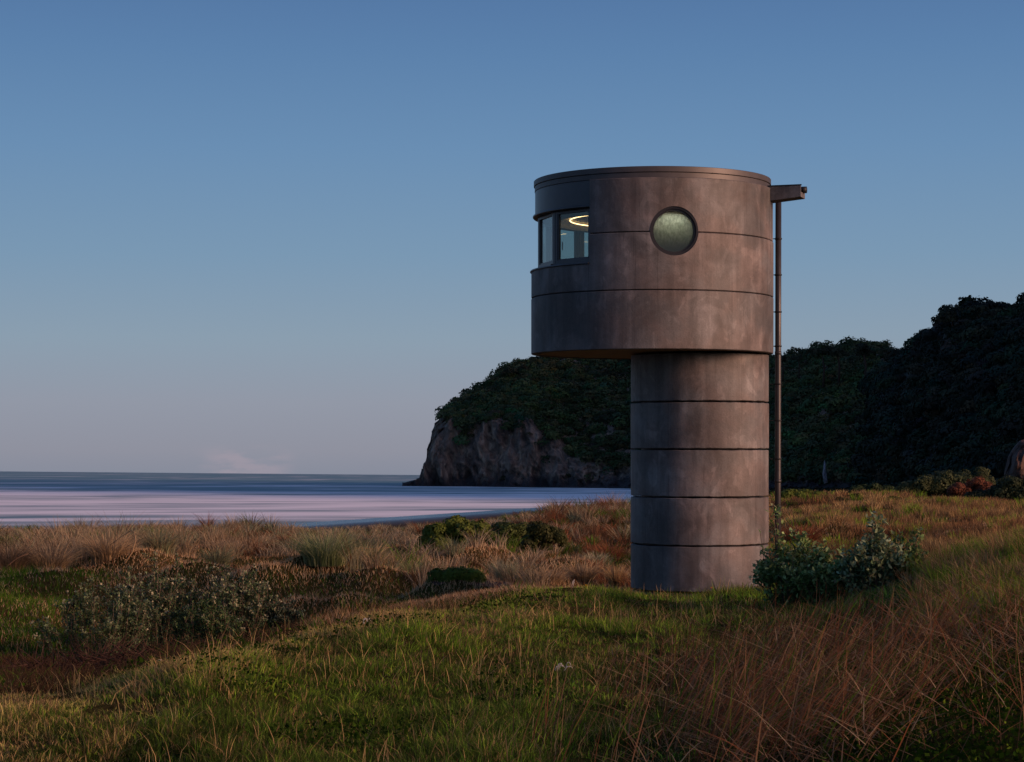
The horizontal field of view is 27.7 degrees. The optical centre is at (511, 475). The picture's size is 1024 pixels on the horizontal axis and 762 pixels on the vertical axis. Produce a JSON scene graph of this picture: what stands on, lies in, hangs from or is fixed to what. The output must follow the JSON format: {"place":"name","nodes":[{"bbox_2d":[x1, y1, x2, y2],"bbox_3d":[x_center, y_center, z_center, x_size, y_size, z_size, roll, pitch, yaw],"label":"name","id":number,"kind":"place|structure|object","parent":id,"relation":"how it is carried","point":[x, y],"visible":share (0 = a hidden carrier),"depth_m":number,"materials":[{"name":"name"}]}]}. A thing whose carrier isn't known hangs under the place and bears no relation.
{"place":"outdoors","nodes":[
{"label":"outdoors","id":0,"kind":"place"},
{"bbox_2d":[0,471,632,528],"bbox_3d":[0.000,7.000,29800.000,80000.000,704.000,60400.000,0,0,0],"label":"sea","id":1,"kind":"structure","parent":0,"point":[39,498],"depth_m":617.99,"materials":[{"name":"liquid"}]},
{"bbox_2d":[0,549,1023,761],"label":"green grass","id":2,"kind":"structure","parent":0,"point":[247,719],"depth_m":16.26,"materials":[{"name":"green plant"}]},
{"bbox_2d":[0,493,1023,761],"bbox_3d":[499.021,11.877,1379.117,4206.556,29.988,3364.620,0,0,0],"label":"ground","id":3,"kind":"structure","parent":0,"point":[308,587],"depth_m":29.81,"materials":[{"name":"soil"}]},
{"bbox_2d":[0,537,46,572],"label":"tussock","id":4,"kind":"object","parent":3,"relation":"on","point":[5,559],"visible":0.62,"depth_m":48.28,"materials":[{"name":"beige plant"}]},
{"bbox_2d":[0,536,101,572],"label":"tussock","id":5,"kind":"object","parent":3,"relation":"on","point":[55,560],"visible":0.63,"depth_m":48.72,"materials":[{"name":"beige plant"}]},
{"bbox_2d":[30,574,163,666],"bbox_3d":[-6.312,2.223,31.529,1.961,1.460,1.654,0,0,0],"label":"leafy shrub","id":6,"kind":"object","parent":3,"relation":"on","point":[124,618],"visible":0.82,"depth_m":31.41,"materials":[{"name":"green plant"}]},
{"bbox_2d":[56,527,153,564],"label":"tussock","id":7,"kind":"object","parent":3,"relation":"on","point":[115,550],"visible":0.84,"depth_m":49.72,"materials":[{"name":"beige plant"}]},
{"bbox_2d":[110,530,135,563],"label":"dead stalk","id":8,"kind":"object","parent":3,"relation":"on","point":[133,547],"visible":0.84,"depth_m":48.87,"materials":[{"name":"beige plant"}]},
{"bbox_2d":[0,618,252,674],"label":"rushes","id":9,"kind":"object","parent":3,"relation":"on","point":[95,660],"visible":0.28,"depth_m":26.82,"materials":[{"name":"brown plant"}]},
{"bbox_2d":[101,550,202,655],"bbox_3d":[-5.750,2.092,33.563,1.834,1.796,1.643,0,0,0],"label":"leafy shrub","id":10,"kind":"object","parent":3,"relation":"on","point":[159,620],"visible":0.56,"depth_m":33.40,"materials":[{"name":"green plant"}]},
{"bbox_2d":[125,524,200,555],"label":"tussock","id":11,"kind":"object","parent":3,"relation":"on","point":[156,542],"visible":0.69,"depth_m":50.81,"materials":[{"name":"beige plant"}]},
{"bbox_2d":[160,592,246,647],"bbox_3d":[-4.746,2.344,31.997,1.324,1.082,1.125,0,0,0],"label":"leafy shrub","id":12,"kind":"object","parent":3,"relation":"on","point":[202,619],"visible":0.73,"depth_m":31.82,"materials":[{"name":"green plant"}]},
{"bbox_2d":[186,544,248,566],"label":"tussock","id":13,"kind":"object","parent":3,"relation":"on","point":[218,557],"visible":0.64,"depth_m":52.87,"materials":[{"name":"beige plant"}]},
{"bbox_2d":[182,557,290,645],"bbox_3d":[-4.448,2.081,33.513,1.495,1.560,1.439,0,0,-39],"label":"leafy shrub","id":14,"kind":"object","parent":3,"relation":"on","point":[233,602],"visible":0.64,"depth_m":33.40,"materials":[{"name":"green plant"}]},
{"bbox_2d":[259,600,304,636],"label":"leafy shrub","id":15,"kind":"object","parent":3,"relation":"on","point":[283,613],"visible":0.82,"depth_m":33.43,"materials":[{"name":"green plant"}]},
{"bbox_2d":[0,490,631,590],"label":"dune grass","id":16,"kind":"structure","parent":3,"relation":"on","point":[237,535],"depth_m":60.02,"materials":[{"name":"brown plant"}]},
{"bbox_2d":[249,522,393,566],"bbox_3d":[-4.173,1.486,45.942,4.119,1.027,3.813,0,0,0],"label":"tussock","id":17,"kind":"object","parent":3,"relation":"on","point":[328,557],"visible":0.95,"depth_m":45.69,"materials":[{"name":"green plant"}]},
{"bbox_2d":[328,536,414,568],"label":"tussock","id":18,"kind":"object","parent":3,"relation":"on","point":[379,550],"visible":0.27,"depth_m":46.36,"materials":[{"name":"beige plant"}]},
{"bbox_2d":[394,559,443,572],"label":"tussock","id":19,"kind":"object","parent":3,"relation":"on","point":[409,566],"visible":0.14,"depth_m":45.88,"materials":[{"name":"beige plant"}]},
{"bbox_2d":[414,515,509,554],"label":"bush","id":20,"kind":"object","parent":3,"relation":"on","point":[453,526],"visible":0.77,"depth_m":56.63,"materials":[{"name":"green plant"}]},
{"bbox_2d":[431,580,519,587],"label":"soil bank","id":21,"kind":"structure","parent":3,"relation":"on","point":[470,583],"depth_m":40.77,"materials":[{"name":"brown soil"}]},
{"bbox_2d":[422,566,486,584],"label":"bush","id":22,"kind":"object","parent":21,"relation":"on","point":[450,573],"visible":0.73,"depth_m":40.73,"materials":[{"name":"green plant"}]},
{"bbox_2d":[514,568,541,582],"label":"tussock","id":23,"kind":"object","parent":21,"relation":"on","point":[529,576],"visible":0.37,"depth_m":41.89,"materials":[{"name":"brown plant"}]},
{"bbox_2d":[477,558,534,581],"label":"tussock","id":24,"kind":"object","parent":3,"relation":"on","point":[497,574],"visible":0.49,"depth_m":42.39,"materials":[{"name":"beige plant"}]},
{"bbox_2d":[0,511,1020,694],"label":"brown turf","id":25,"kind":"structure","parent":3,"relation":"on","point":[30,676],"depth_m":38.98,"materials":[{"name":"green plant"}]},
{"bbox_2d":[0,541,1023,761],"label":"dry grass stalks","id":26,"kind":"object","parent":3,"relation":"on","point":[397,614],"visible":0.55,"depth_m":17.59,"materials":[{"name":"brown plant"}]},
{"bbox_2d":[1,588,1023,761],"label":"leafy ground cover","id":27,"kind":"object","parent":3,"relation":"on","point":[999,753],"visible":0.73,"depth_m":13.73,"materials":[{"name":"green plant"}]},
{"bbox_2d":[489,521,539,548],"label":"bush","id":28,"kind":"object","parent":3,"relation":"on","point":[516,531],"visible":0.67,"depth_m":57.61,"materials":[{"name":"green plant"}]},
{"bbox_2d":[518,520,568,550],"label":"bush","id":29,"kind":"object","parent":3,"relation":"on","point":[547,535],"visible":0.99,"depth_m":55.26,"materials":[{"name":"green plant"}]},
{"bbox_2d":[528,563,584,584],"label":"tussock","id":30,"kind":"object","parent":3,"relation":"on","point":[559,577],"visible":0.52,"depth_m":41.87,"materials":[{"name":"beige plant"}]},
{"bbox_2d":[555,557,616,584],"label":"tussock","id":31,"kind":"object","parent":3,"relation":"on","point":[589,573],"visible":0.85,"depth_m":42.84,"materials":[{"name":"beige plant"}]},
{"bbox_2d":[579,549,617,564],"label":"tussock","id":32,"kind":"object","parent":3,"relation":"on","point":[594,556],"visible":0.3,"depth_m":51.91,"materials":[{"name":"beige plant"}]},
{"bbox_2d":[570,542,630,560],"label":"tussock","id":33,"kind":"object","parent":3,"relation":"on","point":[615,551],"visible":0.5,"depth_m":55.86,"materials":[{"name":"brown plant"}]},
{"bbox_2d":[589,562,630,586],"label":"tussock","id":34,"kind":"object","parent":3,"relation":"on","point":[611,581],"visible":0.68,"depth_m":42.39,"materials":[{"name":"beige plant"}]},
{"bbox_2d":[530,166,806,596],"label":"lookout tower","id":35,"kind":"structure","parent":3,"relation":"on","point":[665,286],"depth_m":36.72,"materials":[{"name":"concrete"}]},
{"bbox_2d":[538,213,552,266],"bbox_3d":[0.622,-4.191,37.348,0.109,0.993,0.902,0,0,-16],"label":"window","id":36,"kind":"structure","parent":35,"relation":"in","point":[540,220],"depth_m":37.70,"materials":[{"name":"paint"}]},
{"bbox_2d":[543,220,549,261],"bbox_3d":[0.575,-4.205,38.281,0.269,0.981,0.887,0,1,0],"label":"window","id":37,"kind":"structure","parent":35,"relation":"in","point":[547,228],"depth_m":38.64,"materials":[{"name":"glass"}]},
{"bbox_2d":[554,208,590,264],"bbox_3d":[1.096,-4.180,36.544,0.130,0.991,0.899,0,0,-43],"label":"window","id":38,"kind":"structure","parent":35,"relation":"in","point":[558,260],"depth_m":36.76,"materials":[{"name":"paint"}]},
{"bbox_2d":[574,232,578,257],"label":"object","id":39,"kind":"structure","parent":35,"relation":"in","point":[576,234],"depth_m":39.42,"materials":[{"name":"paint"}]},
{"bbox_2d":[581,232,583,256],"bbox_3d":[1.696,-4.240,39.713,0.895,0.956,0.083,0,0,-25],"label":"window","id":40,"kind":"structure","parent":35,"relation":"in","point":[582,233],"depth_m":39.51,"materials":[{"name":"paint"}]},
{"bbox_2d":[513,545,1023,761],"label":"red rushes","id":41,"kind":"object","parent":3,"relation":"on","point":[773,719],"visible":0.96,"depth_m":14.48,"materials":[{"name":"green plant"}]},
{"bbox_2d":[747,503,844,608],"bbox_3d":[4.225,1.219,30.497,1.504,1.629,1.313,0,0,0],"label":"leafy shrub","id":42,"kind":"object","parent":3,"relation":"on","point":[769,572],"visible":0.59,"depth_m":30.37,"materials":[{"name":"green plant"}]},
{"bbox_2d":[781,488,827,499],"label":"bush","id":43,"kind":"object","parent":3,"relation":"on","point":[787,493],"visible":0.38,"depth_m":97.47,"materials":[{"name":"green plant"}]},
{"bbox_2d":[771,522,841,545],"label":"tussock","id":44,"kind":"object","parent":3,"relation":"on","point":[811,534],"visible":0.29,"depth_m":54.79,"materials":[{"name":"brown plant"}]},
{"bbox_2d":[783,542,871,605],"bbox_3d":[4.584,1.479,30.032,1.379,1.024,1.194,0,0,0],"label":"leafy shrub","id":45,"kind":"object","parent":3,"relation":"on","point":[825,576],"visible":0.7,"depth_m":29.83,"materials":[{"name":"green plant"}]},
{"bbox_2d":[767,486,941,496],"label":"distant scrub","id":46,"kind":"object","parent":3,"relation":"on","point":[827,490],"visible":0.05,"depth_m":607.57,"materials":[{"name":"green plant"}]},
{"bbox_2d":[834,507,908,594],"bbox_3d":[5.126,1.121,29.534,1.144,1.357,0.959,0,0,0],"label":"leafy shrub","id":47,"kind":"object","parent":3,"relation":"on","point":[870,559],"visible":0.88,"depth_m":29.38,"materials":[{"name":"green plant"}]},
{"bbox_2d":[848,483,894,493],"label":"bush","id":48,"kind":"object","parent":3,"relation":"on","point":[873,486],"visible":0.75,"depth_m":149.47,"materials":[{"name":"green plant"}]},
{"bbox_2d":[833,496,919,501],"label":"bush","id":49,"kind":"object","parent":3,"relation":"on","point":[846,499],"visible":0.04,"depth_m":85.78,"materials":[{"name":"green plant"}]},
{"bbox_2d":[767,489,1023,567],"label":"red field grass","id":50,"kind":"structure","parent":3,"relation":"on","point":[995,511],"depth_m":63.30,"materials":[{"name":"brown plant"}]},
{"bbox_2d":[888,526,931,582],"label":"leafy shrub","id":51,"kind":"object","parent":3,"relation":"on","point":[910,558],"visible":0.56,"depth_m":29.42,"materials":[{"name":"green plant"}]},
{"bbox_2d":[893,466,995,497],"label":"bush","id":52,"kind":"object","parent":3,"relation":"on","point":[938,482],"visible":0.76,"depth_m":124.19,"materials":[{"name":"green plant"}]},
{"bbox_2d":[946,476,992,496],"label":"bush","id":53,"kind":"object","parent":3,"relation":"on","point":[957,489],"visible":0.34,"depth_m":111.43,"materials":[{"name":"brown plant"}]},
{"bbox_2d":[963,474,1023,500],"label":"bush","id":54,"kind":"object","parent":3,"relation":"on","point":[1009,487],"visible":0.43,"depth_m":97.07,"materials":[{"name":"green plant"}]},
{"bbox_2d":[1004,440,1023,479],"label":"red rock face","id":55,"kind":"object","parent":3,"relation":"on","point":[1014,467],"visible":0.89,"depth_m":298.54},
{"bbox_2d":[0,0,1023,474],"label":"sky","id":56,"kind":"structure","parent":0,"point":[237,236],"materials":[{"name":"blue"}]},
{"bbox_2d":[402,353,885,488],"bbox_3d":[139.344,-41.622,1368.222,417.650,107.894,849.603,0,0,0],"label":"headland","id":57,"kind":"structure","parent":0,"point":[490,454],"depth_m":1282.09,"materials":[{"name":"grey stone"}]},
{"bbox_2d":[497,366,518,379],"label":"ridge tree","id":58,"kind":"object","parent":57,"relation":"on","point":[508,369],"visible":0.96,"depth_m":1398.70,"materials":[{"name":"green plant"}]},
{"bbox_2d":[434,336,903,484],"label":"headland forest","id":59,"kind":"object","parent":57,"relation":"on","point":[492,395],"visible":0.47,"depth_m":1281.88,"materials":[{"name":"green plant"}]},
{"bbox_2d":[781,355,786,380],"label":"ridge tree","id":60,"kind":"object","parent":57,"relation":"on","point":[783,357],"visible":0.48,"depth_m":1179.68,"materials":[{"name":"green plant"}]},
{"bbox_2d":[865,310,1023,480],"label":"hill","id":61,"kind":"structure","parent":0,"point":[1000,419],"depth_m":681.56,"materials":[{"name":"green plant"}]},
{"bbox_2d":[823,460,827,483],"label":"pale rock streak","id":62,"kind":"object","parent":61,"relation":"on","point":[825,474],"visible":1,"depth_m":859.27,"materials":[{"name":"grey stone"}]},
{"bbox_2d":[844,293,1023,487],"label":"hill forest","id":63,"kind":"object","parent":61,"relation":"on","point":[883,448],"visible":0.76,"depth_m":690.30,"materials":[{"name":"green plant"}]},
{"bbox_2d":[931,308,964,326],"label":"ridge tree","id":64,"kind":"object","parent":61,"relation":"on","point":[949,317],"visible":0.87,"depth_m":743.25,"materials":[{"name":"green plant"}]},
{"bbox_2d":[1007,303,1017,308],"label":"ridge tree","id":65,"kind":"object","parent":61,"relation":"on","point":[1014,306],"visible":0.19,"depth_m":732.99,"materials":[{"name":"green plant"}]},
{"bbox_2d":[879,525,1023,638],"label":"tall green grass","id":66,"kind":"structure","parent":0,"point":[982,550],"depth_m":23.21,"materials":[{"name":"green plant"}]}
]}

